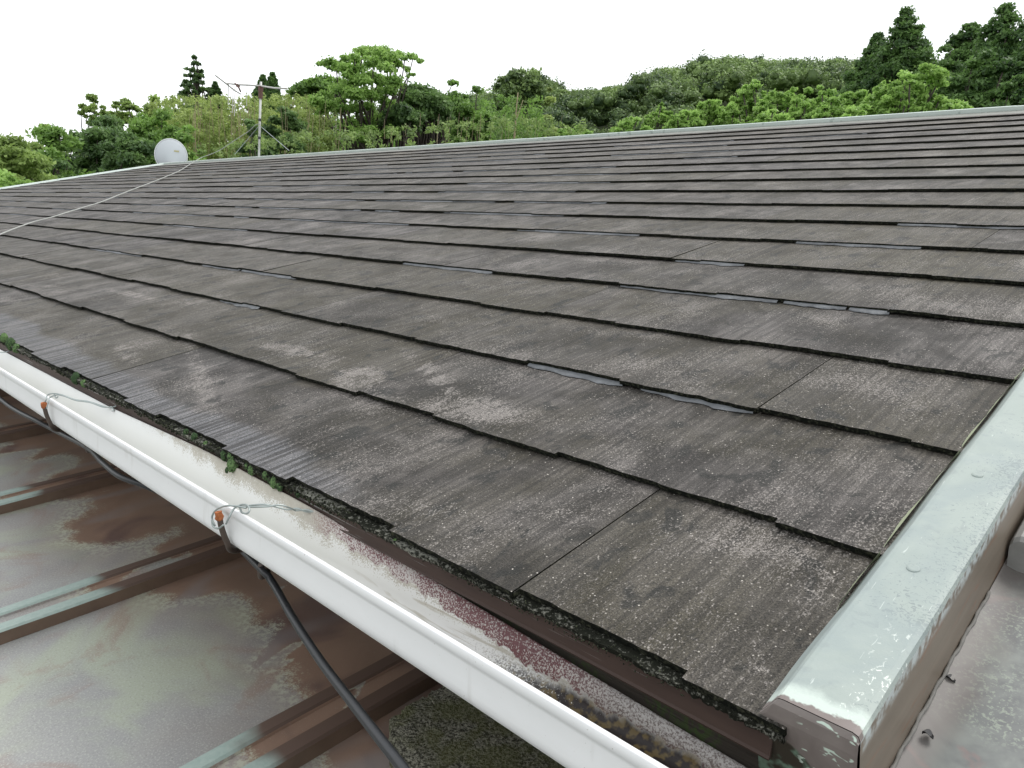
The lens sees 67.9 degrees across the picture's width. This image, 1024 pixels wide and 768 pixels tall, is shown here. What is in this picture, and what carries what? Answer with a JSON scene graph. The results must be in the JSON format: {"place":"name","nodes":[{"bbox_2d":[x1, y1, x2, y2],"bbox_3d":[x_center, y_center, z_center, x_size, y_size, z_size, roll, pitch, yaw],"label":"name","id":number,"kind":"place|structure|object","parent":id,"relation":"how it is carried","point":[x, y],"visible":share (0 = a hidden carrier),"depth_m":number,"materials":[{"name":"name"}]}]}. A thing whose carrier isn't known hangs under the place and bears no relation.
{"place":"outdoors","nodes":[
{"label":"outdoors","id":0,"kind":"place"},
{"bbox_2d":[0,0,1023,153],"label":"sky","id":1,"kind":"structure","parent":0,"point":[54,53],"materials":[{"name":"white"}]},
{"bbox_2d":[352,96,817,141],"bbox_3d":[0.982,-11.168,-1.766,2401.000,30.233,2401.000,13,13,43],"label":"ground","id":2,"kind":"structure","parent":0,"point":[725,103],"depth_m":82.95,"materials":[{"name":"green plant"}]},
{"bbox_2d":[0,169,33,186],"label":"bush","id":3,"kind":"object","parent":2,"relation":"on","point":[5,176],"visible":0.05,"depth_m":9.59,"materials":[{"name":"green plant"}]},
{"bbox_2d":[0,132,63,181],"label":"broadleaf tree","id":4,"kind":"object","parent":2,"relation":"on","point":[19,159],"visible":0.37,"depth_m":12.00,"materials":[{"name":"green plant"}]},
{"bbox_2d":[30,123,47,150],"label":"broadleaf tree","id":5,"kind":"object","parent":2,"relation":"on","point":[33,146],"visible":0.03,"depth_m":21.33,"materials":[{"name":"green plant"}]},
{"bbox_2d":[27,123,91,178],"bbox_3d":[-10.591,-2.947,17.871,1.849,6.099,1.967,13,13,43],"label":"broadleaf tree","id":6,"kind":"object","parent":2,"relation":"on","point":[49,137],"visible":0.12,"depth_m":17.23,"materials":[{"name":"green plant"}]},
{"bbox_2d":[48,156,70,178],"bbox_3d":[-8.149,-1.512,13.793,1.558,5.065,1.340,13,13,43],"label":"bush","id":7,"kind":"object","parent":2,"relation":"on","point":[61,164],"visible":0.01,"depth_m":13.33,"materials":[{"name":"green plant"}]},
{"bbox_2d":[58,128,81,168],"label":"broadleaf tree","id":8,"kind":"object","parent":2,"relation":"on","point":[77,134],"visible":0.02,"depth_m":20.06,"materials":[{"name":"green plant"}]},
{"bbox_2d":[77,93,100,131],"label":"broadleaf tree","id":9,"kind":"object","parent":2,"relation":"on","point":[92,107],"visible":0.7,"depth_m":27.58,"materials":[{"name":"green plant"}]},
{"bbox_2d":[63,117,120,175],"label":"broadleaf tree","id":10,"kind":"object","parent":2,"relation":"on","point":[95,135],"visible":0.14,"depth_m":18.37,"materials":[{"name":"green plant"}]},
{"bbox_2d":[91,104,113,127],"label":"broadleaf tree","id":11,"kind":"object","parent":2,"relation":"on","point":[104,111],"visible":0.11,"depth_m":27.94,"materials":[{"name":"green plant"}]},
{"bbox_2d":[23,119,205,156],"bbox_3d":[-13.800,-6.283,25.664,8.927,6.286,8.734,-1,11,-31],"label":"hedge mass","id":12,"kind":"object","parent":2,"relation":"on","point":[66,152],"depth_m":23.66,"materials":[{"name":"green plant"}]},
{"bbox_2d":[93,113,141,165],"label":"broadleaf tree","id":13,"kind":"object","parent":2,"relation":"on","point":[107,120],"visible":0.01,"depth_m":20.93,"materials":[{"name":"green plant"}]},
{"bbox_2d":[88,130,157,173],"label":"broadleaf tree","id":14,"kind":"object","parent":2,"relation":"on","point":[129,151],"visible":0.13,"depth_m":16.11,"materials":[{"name":"green plant"}]},
{"bbox_2d":[108,97,143,131],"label":"broadleaf tree","id":15,"kind":"object","parent":2,"relation":"on","point":[124,104],"visible":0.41,"depth_m":28.98,"materials":[{"name":"green plant"}]},
{"bbox_2d":[126,112,160,132],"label":"broadleaf tree","id":16,"kind":"object","parent":2,"relation":"on","point":[139,114],"depth_m":23.21,"materials":[{"name":"green plant"}]},
{"bbox_2d":[128,94,172,126],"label":"broadleaf tree","id":17,"kind":"object","parent":2,"relation":"on","point":[152,98],"visible":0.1,"depth_m":30.08,"materials":[{"name":"green plant"}]},
{"bbox_2d":[122,105,192,164],"bbox_3d":[-9.864,-4.098,21.416,2.995,7.253,2.322,13,13,43],"label":"broadleaf tree","id":18,"kind":"object","parent":2,"relation":"on","point":[141,129],"visible":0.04,"depth_m":20.75,"materials":[{"name":"green plant"}]},
{"bbox_2d":[171,124,206,160],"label":"broadleaf tree","id":19,"kind":"object","parent":2,"relation":"on","point":[183,138],"visible":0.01,"depth_m":17.45,"materials":[{"name":"green plant"}]},
{"bbox_2d":[173,54,213,124],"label":"conifer tree","id":20,"kind":"object","parent":2,"relation":"on","point":[196,76],"visible":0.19,"depth_m":33.19,"materials":[{"name":"green plant"}]},
{"bbox_2d":[205,81,227,123],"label":"conifer tree","id":21,"kind":"object","parent":2,"relation":"on","point":[215,88],"visible":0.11,"depth_m":35.42,"materials":[{"name":"green plant"}]},
{"bbox_2d":[0,389,442,767],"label":"annex","id":22,"kind":"object","parent":2,"relation":"on","point":[140,627],"visible":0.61,"depth_m":0.94,"materials":[{"name":"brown metal"}]},
{"bbox_2d":[141,91,342,159],"bbox_3d":[-9.372,-7.872,26.745,8.361,5.978,10.858,0,10,-24],"label":"bamboo thicket","id":23,"kind":"object","parent":2,"relation":"on","point":[185,115],"visible":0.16,"depth_m":23.84,"materials":[{"name":"green plant"}]},
{"bbox_2d":[235,118,257,157],"bbox_3d":[-7.130,-3.550,20.521,0.913,6.946,0.926,13,13,43],"label":"bush","id":24,"kind":"object","parent":2,"relation":"on","point":[249,123],"visible":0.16,"depth_m":19.98,"materials":[{"name":"green plant"}]},
{"bbox_2d":[245,73,266,121],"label":"conifer tree","id":25,"kind":"object","parent":2,"relation":"on","point":[262,78],"visible":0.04,"depth_m":46.80,"materials":[{"name":"green plant"}]},
{"bbox_2d":[262,71,282,139],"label":"conifer tree","id":26,"kind":"object","parent":2,"relation":"on","point":[272,80],"visible":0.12,"depth_m":43.29,"materials":[{"name":"green plant"}]},
{"bbox_2d":[246,105,313,156],"bbox_3d":[-6.643,-4.006,21.648,2.124,7.529,2.169,0,10,-26],"label":"broadleaf tree","id":27,"kind":"object","parent":2,"relation":"on","point":[294,123],"visible":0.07,"depth_m":20.96,"materials":[{"name":"green plant"}]},
{"bbox_2d":[285,83,293,109],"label":"broadleaf tree","id":28,"kind":"object","parent":2,"relation":"on","point":[286,90],"visible":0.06,"depth_m":36.37,"materials":[{"name":"green plant"}]},
{"bbox_2d":[287,71,341,130],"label":"broadleaf tree","id":29,"kind":"object","parent":2,"relation":"on","point":[308,86],"visible":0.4,"depth_m":32.39,"materials":[{"name":"green plant"}]},
{"bbox_2d":[303,44,424,150],"bbox_3d":[-4.880,-5.965,24.784,3.762,10.614,5.426,3,10,-12],"label":"spreading tree","id":30,"kind":"object","parent":2,"relation":"on","point":[390,60],"visible":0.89,"depth_m":22.82,"materials":[{"name":"green plant"}]},
{"bbox_2d":[187,98,561,159],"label":"dry stalks","id":31,"kind":"object","parent":2,"relation":"on","point":[221,113],"visible":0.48,"depth_m":22.09,"materials":[{"name":"plant"}]},
{"bbox_2d":[188,113,588,159],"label":"undergrowth","id":32,"kind":"object","parent":2,"relation":"on","point":[303,134],"visible":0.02,"depth_m":14.59,"materials":[{"name":"green plant"}]},
{"bbox_2d":[376,101,427,147],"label":"broadleaf tree","id":33,"kind":"object","parent":2,"relation":"on","point":[402,113],"visible":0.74,"depth_m":23.34,"materials":[{"name":"green plant"}]},
{"bbox_2d":[396,80,457,146],"bbox_3d":[-3.290,-5.781,27.252,2.431,9.635,2.538,13,13,43],"label":"broadleaf tree","id":34,"kind":"object","parent":2,"relation":"on","point":[433,104],"visible":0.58,"depth_m":26.05,"materials":[{"name":"green plant"}]},
{"bbox_2d":[313,90,548,150],"bbox_3d":[-3.933,-11.331,36.592,13.303,7.744,12.893,3,10,-13],"label":"scrub","id":35,"kind":"object","parent":2,"relation":"on","point":[510,111],"visible":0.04,"depth_m":33.98,"materials":[{"name":"green plant"}]},
{"bbox_2d":[440,79,475,143],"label":"broadleaf tree","id":36,"kind":"object","parent":2,"relation":"on","point":[455,97],"visible":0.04,"depth_m":29.08,"materials":[{"name":"green plant"}]},
{"bbox_2d":[451,85,496,142],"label":"broadleaf tree","id":37,"kind":"object","parent":2,"relation":"on","point":[468,112],"visible":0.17,"depth_m":28.43,"materials":[{"name":"green plant"}]},
{"bbox_2d":[388,686,564,767],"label":"concrete slab","id":38,"kind":"structure","parent":2,"relation":"on","point":[443,727],"depth_m":0.71,"materials":[{"name":"concrete"}]},
{"bbox_2d":[491,94,504,126],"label":"broadleaf tree","id":39,"kind":"object","parent":2,"relation":"on","point":[502,104],"visible":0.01,"depth_m":39.98,"materials":[{"name":"green plant"}]},
{"bbox_2d":[0,105,1023,767],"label":"house","id":40,"kind":"structure","parent":2,"relation":"on","point":[722,425],"depth_m":0.97,"materials":[{"name":"tile"}]},
{"bbox_2d":[0,333,7,341],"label":"moss clump","id":41,"kind":"object","parent":40,"relation":"on","point":[3,336],"visible":0.9,"depth_m":1.49,"materials":[{"name":"green plant"}]},
{"bbox_2d":[5,337,15,350],"bbox_3d":[-0.963,-0.077,1.461,0.018,0.028,0.022,2,10,-18],"label":"moss clump","id":42,"kind":"object","parent":40,"relation":"on","point":[10,341],"visible":0.88,"depth_m":1.45,"materials":[{"name":"green plant"}]},
{"bbox_2d":[12,343,19,353],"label":"moss clump","id":43,"kind":"object","parent":40,"relation":"on","point":[14,347],"visible":0.89,"depth_m":1.43,"materials":[{"name":"green plant"}]},
{"bbox_2d":[71,372,80,384],"bbox_3d":[-0.689,-0.009,1.202,0.017,0.022,0.015,13,13,43],"label":"moss clump","id":44,"kind":"object","parent":40,"relation":"on","point":[75,375],"visible":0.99,"depth_m":1.20,"materials":[{"name":"green plant"}]},
{"bbox_2d":[0,124,258,234],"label":"antenna cable","id":45,"kind":"object","parent":40,"relation":"on","point":[114,196],"visible":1,"depth_m":4.49,"materials":[{"name":"white plastic"}]},
{"bbox_2d":[154,138,187,163],"bbox_3d":[-4.050,-2.604,9.142,0.320,0.647,0.337,7,10,12],"label":"satellite dish","id":46,"kind":"object","parent":40,"relation":"attached to","point":[169,150],"visible":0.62,"depth_m":9.02,"materials":[{"name":"metal"}]},
{"bbox_2d":[190,432,197,440],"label":"moss clump","id":47,"kind":"object","parent":40,"relation":"on","point":[194,435],"visible":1,"depth_m":0.91,"materials":[{"name":"green plant"}]},
{"bbox_2d":[220,450,226,461],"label":"moss clump","id":48,"kind":"object","parent":40,"relation":"on","point":[222,454],"visible":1,"depth_m":0.85,"materials":[{"name":"green plant"}]},
{"bbox_2d":[227,456,238,472],"bbox_3d":[-0.308,0.089,0.842,0.016,0.021,0.014,13,13,43],"label":"moss clump","id":49,"kind":"object","parent":40,"relation":"on","point":[231,466],"visible":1,"depth_m":0.84,"materials":[{"name":"green plant"}]},
{"bbox_2d":[247,465,253,475],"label":"moss clump","id":50,"kind":"object","parent":40,"relation":"on","point":[250,470],"visible":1,"depth_m":0.81,"materials":[{"name":"green plant"}]},
{"bbox_2d":[215,75,287,155],"bbox_3d":[-2.704,-2.652,7.604,0.461,0.898,1.854,-2,11,-34],"label":"television antenna","id":51,"kind":"object","parent":40,"relation":"on","point":[260,91],"visible":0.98,"depth_m":7.49,"materials":[{"name":"metal"}]},
{"bbox_2d":[262,471,268,480],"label":"moss clump","id":52,"kind":"object","parent":40,"relation":"on","point":[264,473],"visible":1,"depth_m":0.79,"materials":[{"name":"green plant"}]},
{"bbox_2d":[269,476,276,488],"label":"moss clump","id":53,"kind":"object","parent":40,"relation":"on","point":[272,483],"visible":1,"depth_m":0.78,"materials":[{"name":"green plant"}]},
{"bbox_2d":[276,483,283,491],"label":"moss clump","id":54,"kind":"object","parent":40,"relation":"on","point":[279,488],"visible":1,"depth_m":0.77,"materials":[{"name":"green plant"}]},
{"bbox_2d":[0,340,683,695],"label":"moss crust","id":55,"kind":"object","parent":40,"relation":"on","point":[290,491],"visible":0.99,"depth_m":0.75},
{"bbox_2d":[0,349,746,767],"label":"rain gutter","id":56,"kind":"object","parent":40,"relation":"attached to","point":[550,703],"visible":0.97,"depth_m":0.61,"materials":[{"name":"white plastic"}]},
{"bbox_2d":[0,396,409,767],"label":"power cable","id":57,"kind":"object","parent":56,"relation":"hanging from","point":[384,744],"visible":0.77,"depth_m":0.64,"materials":[{"name":"black rubber"}]},
{"bbox_2d":[513,94,522,138],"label":"bare tree","id":58,"kind":"object","parent":2,"relation":"on","point":[516,114],"visible":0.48,"depth_m":28.70,"materials":[{"name":"grey wood"}]},
{"bbox_2d":[489,66,549,125],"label":"broadleaf tree","id":59,"kind":"object","parent":2,"relation":"on","point":[523,83],"visible":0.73,"depth_m":51.31,"materials":[{"name":"green plant"}]},
{"bbox_2d":[540,86,559,135],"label":"broadleaf tree","id":60,"kind":"object","parent":2,"relation":"on","point":[548,100],"visible":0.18,"depth_m":45.60,"materials":[{"name":"green plant"}]},
{"bbox_2d":[549,124,593,136],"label":"tree","id":61,"kind":"object","parent":2,"relation":"on","point":[562,132],"visible":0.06,"depth_m":17.01,"materials":[{"name":"green plant"}]},
{"bbox_2d":[610,116,653,132],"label":"tree","id":62,"kind":"object","parent":2,"relation":"on","point":[627,124],"visible":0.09,"depth_m":16.96,"materials":[{"name":"green plant"}]},
{"bbox_2d":[375,49,937,136],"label":"hill forest","id":63,"kind":"object","parent":2,"relation":"on","point":[677,90],"visible":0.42,"depth_m":74.46,"materials":[{"name":"green plant"}]},
{"bbox_2d":[640,101,674,130],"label":"tree","id":64,"kind":"object","parent":2,"relation":"on","point":[661,112],"visible":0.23,"depth_m":19.66,"materials":[{"name":"green plant"}]},
{"bbox_2d":[662,108,706,128],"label":"tree","id":65,"kind":"object","parent":2,"relation":"on","point":[680,120],"visible":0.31,"depth_m":16.74,"materials":[{"name":"green plant"}]},
{"bbox_2d":[686,99,742,125],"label":"tree","id":66,"kind":"object","parent":2,"relation":"on","point":[716,112],"visible":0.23,"depth_m":18.40,"materials":[{"name":"green plant"}]},
{"bbox_2d":[724,79,771,122],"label":"tree","id":67,"kind":"object","parent":2,"relation":"on","point":[748,97],"visible":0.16,"depth_m":19.10,"materials":[{"name":"green plant"}]},
{"bbox_2d":[752,108,794,122],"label":"tree","id":68,"kind":"object","parent":2,"relation":"on","point":[762,116],"visible":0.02,"depth_m":12.60,"materials":[{"name":"green plant"}]},
{"bbox_2d":[742,87,808,123],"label":"tree","id":69,"kind":"object","parent":2,"relation":"on","point":[784,98],"visible":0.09,"depth_m":17.93,"materials":[{"name":"green plant"}]},
{"bbox_2d":[785,85,844,119],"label":"tree","id":70,"kind":"object","parent":2,"relation":"on","point":[800,106],"visible":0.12,"depth_m":16.85,"materials":[{"name":"green plant"}]},
{"bbox_2d":[802,91,866,118],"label":"tree","id":71,"kind":"object","parent":2,"relation":"on","point":[824,110],"visible":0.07,"depth_m":15.74,"materials":[{"name":"green plant"}]},
{"bbox_2d":[842,103,872,116],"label":"tree","id":72,"kind":"object","parent":2,"relation":"on","point":[853,109],"visible":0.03,"depth_m":11.19,"materials":[{"name":"green plant"}]},
{"bbox_2d":[838,31,892,106],"bbox_3d":[13.353,-6.780,29.564,3.147,13.142,3.116,13,13,43],"label":"conifer tree","id":73,"kind":"object","parent":2,"relation":"on","point":[852,79],"visible":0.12,"depth_m":28.40,"materials":[{"name":"green plant"}]},
{"bbox_2d":[836,80,917,117],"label":"tree","id":74,"kind":"object","parent":2,"relation":"on","point":[861,95],"visible":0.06,"depth_m":15.18,"materials":[{"name":"green plant"}]},
{"bbox_2d":[856,4,940,107],"bbox_3d":[13.309,-6.512,27.100,4.305,13.372,4.356,13,13,43],"label":"conifer tree","id":75,"kind":"object","parent":2,"relation":"on","point":[911,50],"visible":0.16,"depth_m":26.10,"materials":[{"name":"green plant"}]},
{"bbox_2d":[866,62,961,114],"bbox_3d":[7.458,-2.109,15.134,1.950,8.079,1.331,5,9,0],"label":"tree","id":76,"kind":"object","parent":2,"relation":"on","point":[896,89],"visible":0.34,"depth_m":14.35,"materials":[{"name":"green plant"}]},
{"bbox_2d":[916,43,963,105],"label":"broadleaf tree","id":77,"kind":"object","parent":2,"relation":"on","point":[950,64],"visible":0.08,"depth_m":24.31,"materials":[{"name":"green plant"}]},
{"bbox_2d":[923,99,973,111],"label":"tree","id":78,"kind":"object","parent":2,"relation":"on","point":[956,104],"visible":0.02,"depth_m":10.82,"materials":[{"name":"green plant"}]},
{"bbox_2d":[938,20,981,72],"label":"conifer tree","id":79,"kind":"object","parent":2,"relation":"on","point":[960,41],"visible":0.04,"depth_m":29.56,"materials":[{"name":"green plant"}]},
{"bbox_2d":[942,48,1022,107],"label":"broadleaf tree","id":80,"kind":"object","parent":2,"relation":"on","point":[982,75],"visible":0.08,"depth_m":22.12,"materials":[{"name":"green plant"}]},
{"bbox_2d":[951,1,1023,100],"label":"conifer tree","id":81,"kind":"object","parent":2,"relation":"on","point":[1002,36],"visible":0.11,"depth_m":24.05,"materials":[{"name":"green plant"}]},
{"bbox_2d":[980,73,1023,107],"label":"broadleaf tree","id":82,"kind":"object","parent":2,"relation":"on","point":[1009,88],"visible":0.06,"depth_m":19.58,"materials":[{"name":"green plant"}]},
{"bbox_2d":[991,29,1023,105],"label":"conifer tree","id":83,"kind":"object","parent":2,"relation":"on","point":[1019,56],"visible":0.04,"depth_m":22.25,"materials":[{"name":"green plant"}]},
{"bbox_2d":[890,519,1023,767],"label":"side roof","id":84,"kind":"structure","parent":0,"point":[972,716],"depth_m":0.47,"materials":[{"name":"grey metal"}]},
{"bbox_2d":[922,729,933,738],"bbox_3d":[0.248,0.208,0.454,0.006,0.004,0.007,13,13,43],"label":"dead leaf","id":85,"kind":"object","parent":84,"relation":"on","point":[928,732],"visible":1,"depth_m":0.45,"materials":[{"name":"plant"}]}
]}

